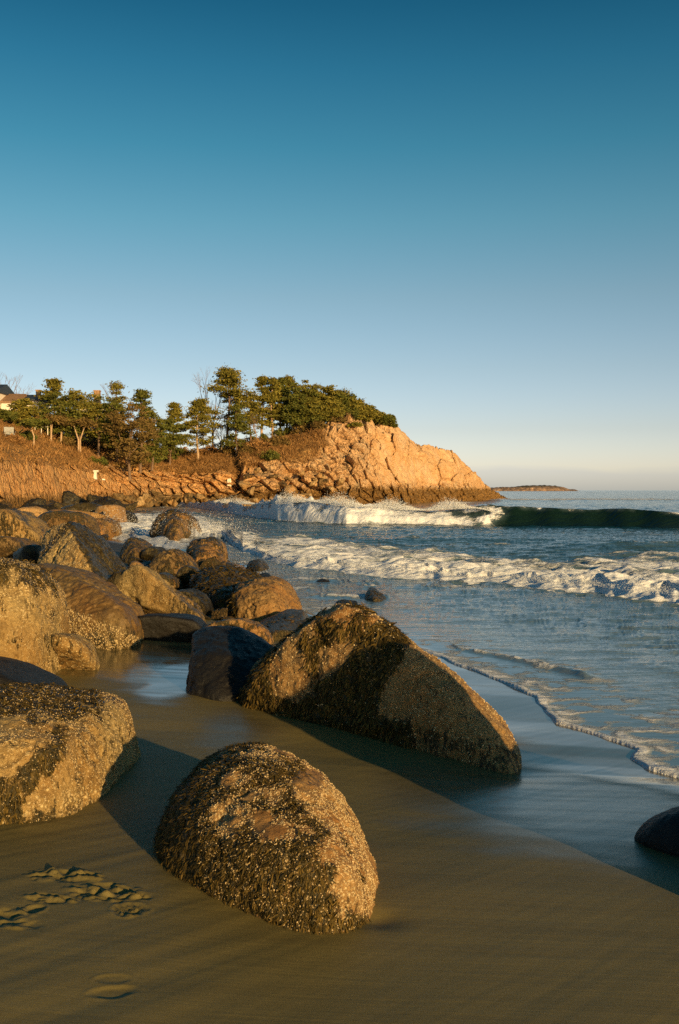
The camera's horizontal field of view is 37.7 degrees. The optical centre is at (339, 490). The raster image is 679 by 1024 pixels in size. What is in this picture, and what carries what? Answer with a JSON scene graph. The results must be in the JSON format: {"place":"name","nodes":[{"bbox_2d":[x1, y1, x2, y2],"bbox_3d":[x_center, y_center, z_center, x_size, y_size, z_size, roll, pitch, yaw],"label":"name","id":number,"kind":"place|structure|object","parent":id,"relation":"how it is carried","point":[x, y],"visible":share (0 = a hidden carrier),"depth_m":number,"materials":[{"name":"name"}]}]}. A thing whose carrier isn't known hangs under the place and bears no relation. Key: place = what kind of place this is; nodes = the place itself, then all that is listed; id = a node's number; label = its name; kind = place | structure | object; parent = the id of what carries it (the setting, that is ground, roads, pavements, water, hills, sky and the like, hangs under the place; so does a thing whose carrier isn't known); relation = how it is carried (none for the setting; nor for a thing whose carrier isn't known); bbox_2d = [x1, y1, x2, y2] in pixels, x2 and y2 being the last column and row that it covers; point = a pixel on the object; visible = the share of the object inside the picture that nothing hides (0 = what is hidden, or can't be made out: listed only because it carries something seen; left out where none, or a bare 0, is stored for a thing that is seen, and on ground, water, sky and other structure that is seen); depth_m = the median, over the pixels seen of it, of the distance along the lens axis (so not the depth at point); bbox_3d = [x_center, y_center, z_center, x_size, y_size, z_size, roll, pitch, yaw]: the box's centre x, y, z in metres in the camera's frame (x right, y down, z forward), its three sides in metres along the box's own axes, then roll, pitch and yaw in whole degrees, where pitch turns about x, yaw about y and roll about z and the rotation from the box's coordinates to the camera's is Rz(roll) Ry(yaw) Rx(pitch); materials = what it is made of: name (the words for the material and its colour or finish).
{"place":"outdoors","nodes":[
{"label":"outdoors","id":0,"kind":"place"},
{"bbox_2d":[0,410,509,507],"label":"headland","id":1,"kind":"structure","parent":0,"point":[370,462],"depth_m":128.08,"materials":[{"name":"stone"}]},
{"bbox_2d":[0,408,19,421],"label":"pine tree","id":2,"kind":"object","parent":1,"relation":"on","point":[7,415],"visible":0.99,"depth_m":102.56,"materials":[{"name":"green plant"}]},
{"bbox_2d":[0,384,26,409],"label":"house","id":3,"kind":"structure","parent":1,"relation":"on","point":[7,394],"depth_m":113.09,"materials":[{"name":"white paint"}]},
{"bbox_2d":[5,433,24,443],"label":"shrub","id":4,"kind":"object","parent":1,"relation":"on","point":[14,438],"visible":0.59,"depth_m":91.32,"materials":[{"name":"brown plant"}]},
{"bbox_2d":[7,398,41,427],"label":"pine tree","id":5,"kind":"object","parent":1,"relation":"on","point":[22,408],"visible":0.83,"depth_m":105.53,"materials":[{"name":"green plant"}]},
{"bbox_2d":[16,429,37,440],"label":"shrub","id":6,"kind":"object","parent":1,"relation":"on","point":[27,433],"visible":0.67,"depth_m":98.28,"materials":[{"name":"green plant"}]},
{"bbox_2d":[20,417,51,443],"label":"flat topped tree","id":7,"kind":"object","parent":1,"relation":"on","point":[33,422],"visible":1,"depth_m":95.76,"materials":[{"name":"green plant"}]},
{"bbox_2d":[25,390,49,415],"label":"house","id":8,"kind":"structure","parent":1,"relation":"on","point":[34,398],"depth_m":114.37,"materials":[{"name":"white paint"}]},
{"bbox_2d":[33,377,66,436],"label":"pine tree","id":9,"kind":"object","parent":1,"relation":"on","point":[53,385],"visible":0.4,"depth_m":111.42,"materials":[{"name":"green plant"}]},
{"bbox_2d":[32,413,69,439],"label":"flat topped tree","id":10,"kind":"object","parent":1,"relation":"on","point":[58,419],"visible":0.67,"depth_m":108.11,"materials":[{"name":"green plant"}]},
{"bbox_2d":[34,391,84,441],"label":"pine tree","id":11,"kind":"object","parent":1,"relation":"on","point":[57,408],"visible":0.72,"depth_m":109.38,"materials":[{"name":"green plant"}]},
{"bbox_2d":[55,436,77,447],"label":"shrub","id":12,"kind":"object","parent":1,"relation":"on","point":[69,441],"visible":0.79,"depth_m":110.03,"materials":[{"name":"brown plant"}]},
{"bbox_2d":[56,417,100,451],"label":"flat topped tree","id":13,"kind":"object","parent":1,"relation":"on","point":[83,422],"visible":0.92,"depth_m":109.29,"materials":[{"name":"green plant"}]},
{"bbox_2d":[54,388,105,439],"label":"pine tree","id":14,"kind":"object","parent":1,"relation":"on","point":[79,397],"visible":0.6,"depth_m":111.28,"materials":[{"name":"green plant"}]},
{"bbox_2d":[88,456,108,465],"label":"shrub","id":15,"kind":"object","parent":1,"relation":"on","point":[102,460],"visible":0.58,"depth_m":107.80,"materials":[{"name":"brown plant"}]},
{"bbox_2d":[72,393,127,456],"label":"pine tree","id":16,"kind":"object","parent":1,"relation":"on","point":[107,407],"visible":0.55,"depth_m":112.49,"materials":[{"name":"green plant"}]},
{"bbox_2d":[98,380,133,462],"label":"pine tree","id":17,"kind":"object","parent":1,"relation":"on","point":[116,387],"visible":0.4,"depth_m":114.79,"materials":[{"name":"green plant"}]},
{"bbox_2d":[92,402,163,480],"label":"pine tree","id":18,"kind":"object","parent":1,"relation":"on","point":[133,443],"visible":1,"depth_m":109.69,"materials":[{"name":"green plant"}]},
{"bbox_2d":[122,388,166,472],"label":"pine tree","id":19,"kind":"object","parent":1,"relation":"on","point":[141,395],"visible":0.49,"depth_m":115.77,"materials":[{"name":"green plant"}]},
{"bbox_2d":[136,406,169,471],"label":"pine tree","id":20,"kind":"object","parent":1,"relation":"on","point":[159,419],"visible":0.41,"depth_m":117.79,"materials":[{"name":"green plant"}]},
{"bbox_2d":[0,419,332,477],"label":"dry brush","id":21,"kind":"object","parent":1,"relation":"on","point":[215,459],"visible":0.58,"depth_m":124.83,"materials":[{"name":"plant"}]},
{"bbox_2d":[155,417,191,464],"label":"pine tree","id":22,"kind":"object","parent":1,"relation":"on","point":[173,439],"visible":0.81,"depth_m":127.64,"materials":[{"name":"green plant"}]},
{"bbox_2d":[165,402,192,459],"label":"pine tree","id":23,"kind":"object","parent":1,"relation":"on","point":[174,413],"visible":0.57,"depth_m":131.62,"materials":[{"name":"green plant"}]},
{"bbox_2d":[181,396,222,458],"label":"pine tree","id":24,"kind":"object","parent":1,"relation":"on","point":[199,408],"visible":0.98,"depth_m":131.74,"materials":[{"name":"green plant"}]},
{"bbox_2d":[196,445,218,454],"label":"shrub","id":25,"kind":"object","parent":1,"relation":"on","point":[206,450],"visible":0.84,"depth_m":137.73,"materials":[{"name":"brown plant"}]},
{"bbox_2d":[193,367,230,445],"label":"bare tree","id":26,"kind":"object","parent":1,"relation":"on","point":[207,398],"visible":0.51,"depth_m":140.20,"materials":[{"name":"plant"}]},
{"bbox_2d":[185,365,267,447],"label":"pine tree","id":27,"kind":"object","parent":1,"relation":"on","point":[231,377],"visible":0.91,"depth_m":136.58,"materials":[{"name":"green plant"}]},
{"bbox_2d":[221,404,253,457],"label":"pine tree","id":28,"kind":"object","parent":1,"relation":"on","point":[238,424],"visible":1,"depth_m":133.63,"materials":[{"name":"green plant"}]},
{"bbox_2d":[237,444,255,454],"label":"shrub","id":29,"kind":"object","parent":1,"relation":"on","point":[246,448],"visible":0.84,"depth_m":130.74,"materials":[{"name":"brown plant"}]},
{"bbox_2d":[239,394,270,441],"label":"pine tree","id":30,"kind":"object","parent":1,"relation":"on","point":[255,409],"visible":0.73,"depth_m":137.51,"materials":[{"name":"green plant"}]},
{"bbox_2d":[246,436,270,449],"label":"shrub","id":31,"kind":"object","parent":1,"relation":"on","point":[256,444],"visible":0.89,"depth_m":131.15,"materials":[{"name":"brown plant"}]},
{"bbox_2d":[252,374,276,434],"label":"pine tree","id":32,"kind":"object","parent":1,"relation":"on","point":[260,385],"visible":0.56,"depth_m":139.62,"materials":[{"name":"green plant"}]},
{"bbox_2d":[257,449,280,460],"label":"shrub","id":33,"kind":"object","parent":1,"relation":"on","point":[271,455],"visible":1,"depth_m":127.59,"materials":[{"name":"green plant"}]},
{"bbox_2d":[259,377,283,435],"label":"pine tree","id":34,"kind":"object","parent":1,"relation":"on","point":[271,398],"visible":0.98,"depth_m":138.59,"materials":[{"name":"green plant"}]},
{"bbox_2d":[265,434,289,445],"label":"shrub","id":35,"kind":"object","parent":1,"relation":"on","point":[275,440],"visible":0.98,"depth_m":131.98,"materials":[{"name":"brown plant"}]},
{"bbox_2d":[269,425,291,435],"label":"shrub","id":36,"kind":"object","parent":1,"relation":"on","point":[279,431],"visible":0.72,"depth_m":138.49,"materials":[{"name":"green plant"}]},
{"bbox_2d":[270,377,291,427],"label":"pine tree","id":37,"kind":"object","parent":1,"relation":"on","point":[282,381],"visible":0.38,"depth_m":140.78,"materials":[{"name":"green plant"}]},
{"bbox_2d":[283,374,300,425],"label":"pine tree","id":38,"kind":"object","parent":1,"relation":"on","point":[290,381],"visible":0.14,"depth_m":142.65,"materials":[{"name":"green plant"}]},
{"bbox_2d":[275,382,319,431],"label":"pine tree","id":39,"kind":"object","parent":1,"relation":"on","point":[292,397],"visible":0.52,"depth_m":137.99,"materials":[{"name":"green plant"}]},
{"bbox_2d":[290,419,311,434],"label":"shrub","id":40,"kind":"object","parent":1,"relation":"on","point":[297,427],"visible":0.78,"depth_m":136.86,"materials":[{"name":"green plant"}]},
{"bbox_2d":[279,402,327,431],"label":"pine tree","id":41,"kind":"object","parent":1,"relation":"on","point":[294,414],"visible":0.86,"depth_m":136.58,"materials":[{"name":"green plant"}]},
{"bbox_2d":[288,380,325,409],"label":"pine tree","id":42,"kind":"object","parent":1,"relation":"on","point":[303,386],"visible":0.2,"depth_m":139.96,"materials":[{"name":"green plant"}]},
{"bbox_2d":[309,421,326,428],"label":"shrub","id":43,"kind":"object","parent":1,"relation":"on","point":[316,424],"visible":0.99,"depth_m":135.19,"materials":[{"name":"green plant"}]},
{"bbox_2d":[298,398,348,421],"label":"pine tree","id":44,"kind":"object","parent":1,"relation":"on","point":[331,410],"visible":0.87,"depth_m":136.80,"materials":[{"name":"green plant"}]},
{"bbox_2d":[304,384,344,422],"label":"pine tree","id":45,"kind":"object","parent":1,"relation":"on","point":[326,389],"visible":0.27,"depth_m":140.97,"materials":[{"name":"green plant"}]},
{"bbox_2d":[317,388,351,409],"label":"pine tree","id":46,"kind":"object","parent":1,"relation":"on","point":[336,391],"visible":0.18,"depth_m":140.92,"materials":[{"name":"green plant"}]},
{"bbox_2d":[329,416,347,423],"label":"shrub","id":47,"kind":"object","parent":1,"relation":"on","point":[339,419],"visible":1,"depth_m":136.83,"materials":[{"name":"green plant"}]},
{"bbox_2d":[333,391,363,405],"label":"pine tree","id":48,"kind":"object","parent":1,"relation":"on","point":[346,396],"visible":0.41,"depth_m":140.62,"materials":[{"name":"green plant"}]},
{"bbox_2d":[340,405,360,418],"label":"shrub","id":49,"kind":"object","parent":1,"relation":"on","point":[355,412],"visible":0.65,"depth_m":139.46,"materials":[{"name":"green plant"}]},
{"bbox_2d":[343,396,369,419],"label":"pine tree","id":50,"kind":"object","parent":1,"relation":"on","point":[359,406],"visible":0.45,"depth_m":140.63,"materials":[{"name":"green plant"}]},
{"bbox_2d":[352,403,378,421],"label":"pine tree","id":51,"kind":"object","parent":1,"relation":"on","point":[368,409],"visible":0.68,"depth_m":141.22,"materials":[{"name":"green plant"}]},
{"bbox_2d":[372,410,388,424],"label":"pine tree","id":52,"kind":"object","parent":1,"relation":"on","point":[382,414],"visible":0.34,"depth_m":143.71,"materials":[{"name":"green plant"}]},
{"bbox_2d":[372,414,396,425],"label":"bush","id":53,"kind":"object","parent":1,"relation":"on","point":[389,419],"visible":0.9,"depth_m":143.92,"materials":[{"name":"green plant"}]},
{"bbox_2d":[0,508,678,1023],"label":"beach","id":54,"kind":"structure","parent":0,"point":[542,886],"depth_m":3.88,"materials":[{"name":"sand"}]},
{"bbox_2d":[0,536,38,558],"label":"boulder","id":55,"kind":"object","parent":54,"relation":"on","point":[10,546],"visible":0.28,"depth_m":17.14,"materials":[{"name":"brown stone"}]},
{"bbox_2d":[0,509,49,545],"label":"boulder","id":56,"kind":"object","parent":54,"relation":"on","point":[24,524],"visible":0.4,"depth_m":22.44,"materials":[{"name":"stone"}]},
{"bbox_2d":[13,544,40,564],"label":"boulder","id":57,"kind":"object","parent":54,"relation":"on","point":[29,552],"visible":0.15,"depth_m":15.16,"materials":[{"name":"stone"}]},
{"bbox_2d":[17,506,47,516],"bbox_3d":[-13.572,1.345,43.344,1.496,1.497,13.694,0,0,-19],"label":"boulder","id":58,"kind":"object","parent":54,"relation":"on","point":[37,511],"visible":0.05,"depth_m":37.07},
{"bbox_2d":[18,498,46,508],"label":"shore rock","id":59,"kind":"object","parent":54,"relation":"on","point":[39,501],"visible":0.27,"depth_m":70.99,"materials":[{"name":"stone"}]},
{"bbox_2d":[0,656,67,685],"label":"boulder","id":60,"kind":"object","parent":54,"relation":"on","point":[12,670],"visible":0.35,"depth_m":7.03,"materials":[{"name":"stone"}]},
{"bbox_2d":[0,556,69,673],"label":"boulder","id":61,"kind":"object","parent":54,"relation":"on","point":[34,615],"visible":0.82,"depth_m":8.28,"materials":[{"name":"stone"}]},
{"bbox_2d":[25,503,57,510],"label":"shore rock","id":62,"kind":"object","parent":54,"relation":"on","point":[48,508],"visible":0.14,"depth_m":59.51,"materials":[{"name":"stone"}]},
{"bbox_2d":[38,510,100,535],"bbox_3d":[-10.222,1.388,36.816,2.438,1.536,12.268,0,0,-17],"label":"boulder","id":63,"kind":"object","parent":54,"relation":"on","point":[53,518],"visible":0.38,"depth_m":31.14,"materials":[{"name":"brown stone"}]},
{"bbox_2d":[0,681,140,824],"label":"boulder","id":64,"kind":"object","parent":54,"relation":"on","point":[66,750],"visible":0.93,"depth_m":4.99,"materials":[{"name":"stone"}]},
{"bbox_2d":[62,491,86,505],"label":"shore rock","id":65,"kind":"object","parent":54,"relation":"on","point":[69,498],"visible":0.2,"depth_m":80.21,"materials":[{"name":"stone"}]},
{"bbox_2d":[50,633,99,670],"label":"boulder","id":66,"kind":"object","parent":54,"relation":"on","point":[74,651],"visible":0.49,"depth_m":8.75,"materials":[{"name":"stone"}]},
{"bbox_2d":[49,509,106,518],"bbox_3d":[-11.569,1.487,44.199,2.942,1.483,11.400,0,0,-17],"label":"boulder","id":67,"kind":"object","parent":54,"relation":"on","point":[95,515],"visible":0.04,"depth_m":38.92,"materials":[{"name":"brown stone"}]},
{"bbox_2d":[61,502,101,511],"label":"boulder","id":68,"kind":"object","parent":54,"relation":"on","point":[87,506],"visible":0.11,"depth_m":52.32,"materials":[{"name":"brown stone"}]},
{"bbox_2d":[37,521,127,581],"bbox_3d":[-3.534,1.289,13.825,1.252,1.723,3.235,0,0,-12],"label":"boulder","id":69,"kind":"object","parent":54,"relation":"on","point":[76,545],"visible":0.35,"depth_m":13.22,"materials":[{"name":"stone"}]},
{"bbox_2d":[37,563,143,649],"bbox_3d":[-3.082,1.351,11.282,1.354,1.023,2.987,0,0,-43],"label":"boulder","id":70,"kind":"object","parent":54,"relation":"on","point":[103,614],"visible":0.41,"depth_m":10.34,"materials":[{"name":"stone"}]},
{"bbox_2d":[86,494,120,501],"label":"shore rock","id":71,"kind":"object","parent":54,"relation":"on","point":[90,498],"visible":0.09,"depth_m":78.35,"materials":[{"name":"stone"}]},
{"bbox_2d":[91,499,116,504],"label":"shore rock","id":72,"kind":"object","parent":54,"relation":"on","point":[109,502],"visible":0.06,"depth_m":65.22,"materials":[{"name":"stone"}]},
{"bbox_2d":[96,518,121,538],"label":"boulder","id":73,"kind":"object","parent":54,"relation":"on","point":[110,527],"visible":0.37,"depth_m":38.04,"materials":[{"name":"brown stone"}]},
{"bbox_2d":[93,496,125,507],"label":"shore rock","id":74,"kind":"object","parent":54,"relation":"on","point":[118,502],"visible":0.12,"depth_m":72.46,"materials":[{"name":"stone"}]},
{"bbox_2d":[95,505,126,522],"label":"boulder","id":75,"kind":"object","parent":54,"relation":"on","point":[113,512],"visible":0.56,"depth_m":50.52,"materials":[{"name":"stone"}]},
{"bbox_2d":[108,570,124,584],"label":"boulder","id":76,"kind":"object","parent":54,"relation":"on","point":[113,578],"visible":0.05,"depth_m":12.56,"materials":[{"name":"brown stone"}]},
{"bbox_2d":[126,511,138,522],"bbox_3d":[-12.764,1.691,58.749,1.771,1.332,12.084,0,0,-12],"label":"boulder","id":77,"kind":"object","parent":54,"relation":"on","point":[129,514],"visible":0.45,"depth_m":53.41,"materials":[{"name":"stone"}]},
{"bbox_2d":[119,537,151,561],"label":"boulder","id":78,"kind":"object","parent":54,"relation":"on","point":[135,547],"visible":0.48,"depth_m":23.54,"materials":[{"name":"brown stone"}]},
{"bbox_2d":[140,546,164,560],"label":"boulder","id":79,"kind":"object","parent":54,"relation":"on","point":[149,553],"visible":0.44,"depth_m":23.11,"materials":[{"name":"stone"}]},
{"bbox_2d":[116,565,206,623],"bbox_3d":[-2.599,1.406,13.046,2.684,0.955,1.112,0,0,37],"label":"boulder","id":80,"kind":"object","parent":54,"relation":"on","point":[147,589],"visible":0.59,"depth_m":12.30,"materials":[{"name":"stone"}]},
{"bbox_2d":[159,572,182,589],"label":"boulder","id":81,"kind":"object","parent":54,"relation":"on","point":[175,582],"visible":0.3,"depth_m":16.60,"materials":[{"name":"brown stone"}]},
{"bbox_2d":[137,613,206,641],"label":"boulder","id":82,"kind":"object","parent":54,"relation":"on","point":[176,627],"visible":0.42,"depth_m":10.93,"materials":[{"name":"stone"}]},
{"bbox_2d":[148,549,198,573],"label":"boulder","id":83,"kind":"object","parent":54,"relation":"on","point":[171,561],"visible":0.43,"depth_m":19.90,"materials":[{"name":"brown stone"}]},
{"bbox_2d":[149,509,201,540],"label":"boulder","id":84,"kind":"object","parent":54,"relation":"on","point":[173,527],"visible":0.6,"depth_m":36.29,"materials":[{"name":"brown stone"}]},
{"bbox_2d":[175,565,199,587],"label":"boulder","id":85,"kind":"object","parent":54,"relation":"on","point":[184,571],"visible":0.33,"depth_m":17.53,"materials":[{"name":"brown stone"}]},
{"bbox_2d":[179,588,213,615],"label":"boulder","id":86,"kind":"object","parent":54,"relation":"on","point":[202,600],"visible":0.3,"depth_m":13.83,"materials":[{"name":"stone"}]},
{"bbox_2d":[186,536,227,561],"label":"boulder","id":87,"kind":"object","parent":54,"relation":"on","point":[204,548],"visible":0.58,"depth_m":25.08,"materials":[{"name":"brown stone"}]},
{"bbox_2d":[199,556,220,568],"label":"shore rock","id":88,"kind":"object","parent":54,"relation":"on","point":[213,560],"visible":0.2,"depth_m":21.61,"materials":[{"name":"brown stone"}]},
{"bbox_2d":[211,608,227,619],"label":"shore rock","id":89,"kind":"object","parent":54,"relation":"on","point":[217,614],"visible":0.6,"depth_m":13.48,"materials":[{"name":"brown stone"}]},
{"bbox_2d":[183,564,261,608],"bbox_3d":[-1.895,1.669,16.278,1.523,0.888,3.612,0,0,0],"label":"boulder","id":90,"kind":"object","parent":54,"relation":"on","point":[216,584],"visible":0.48,"depth_m":15.86,"materials":[{"name":"brown stone"}]},
{"bbox_2d":[186,625,273,701],"bbox_3d":[-0.893,1.591,8.863,0.901,0.728,1.925,0,0,0],"label":"boulder","id":91,"kind":"object","parent":54,"relation":"on","point":[223,660],"visible":0.52,"depth_m":8.32,"materials":[{"name":"stone"}]},
{"bbox_2d":[205,618,273,644],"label":"boulder","id":92,"kind":"object","parent":54,"relation":"on","point":[259,629],"visible":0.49,"depth_m":10.94,"materials":[{"name":"brown stone"}]},
{"bbox_2d":[246,559,268,571],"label":"boulder","id":93,"kind":"object","parent":54,"relation":"on","point":[259,565],"visible":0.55,"depth_m":22.98,"materials":[{"name":"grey stone"}]},
{"bbox_2d":[226,576,301,621],"bbox_3d":[-1.086,1.660,14.496,1.188,0.803,2.112,0,0,0],"label":"boulder","id":94,"kind":"object","parent":54,"relation":"on","point":[257,599],"visible":0.71,"depth_m":13.81,"materials":[{"name":"brown stone"}]},
{"bbox_2d":[153,741,379,934],"bbox_3d":[-0.338,1.436,4.266,1.035,0.581,1.479,0,0,0],"label":"boulder","id":95,"kind":"object","parent":54,"relation":"on","point":[271,834],"visible":0.95,"depth_m":3.85,"materials":[{"name":"brown stone"}]},
{"bbox_2d":[259,609,309,639],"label":"boulder","id":96,"kind":"object","parent":54,"relation":"on","point":[279,625],"visible":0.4,"depth_m":12.31,"materials":[{"name":"grey stone"}]},
{"bbox_2d":[365,587,385,601],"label":"boulder","id":97,"kind":"object","parent":54,"relation":"on","point":[372,594],"visible":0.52,"depth_m":16.78,"materials":[{"name":"grey stone"}]},
{"bbox_2d":[236,599,521,773],"bbox_3d":[0.280,1.459,7.852,3.250,1.200,1.627,0,0,38],"label":"boulder","id":98,"kind":"object","parent":54,"relation":"on","point":[359,669],"visible":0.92,"depth_m":7.04,"materials":[{"name":"brown stone"}]},
{"bbox_2d":[634,806,678,856],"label":"boulder","id":99,"kind":"object","parent":54,"relation":"on","point":[659,832],"visible":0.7,"depth_m":4.73,"materials":[{"name":"stone"}]},
{"bbox_2d":[0,0,678,489],"label":"sky","id":100,"kind":"structure","parent":0,"point":[459,217],"materials":[{"name":"blue"}]},
{"bbox_2d":[112,490,678,777],"bbox_3d":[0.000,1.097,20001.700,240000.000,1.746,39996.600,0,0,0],"label":"sea","id":101,"kind":"structure","parent":0,"point":[598,661],"depth_m":19.39,"materials":[{"name":"liquid"}]},
{"bbox_2d":[62,489,678,594],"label":"sea spray","id":102,"kind":"object","parent":101,"relation":"on","point":[343,500],"visible":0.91,"depth_m":53.39,"materials":[{"name":"white"}]},
{"bbox_2d":[491,485,577,490],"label":"island","id":103,"kind":"structure","parent":0,"point":[538,488],"depth_m":2289.62,"materials":[{"name":"stone"}]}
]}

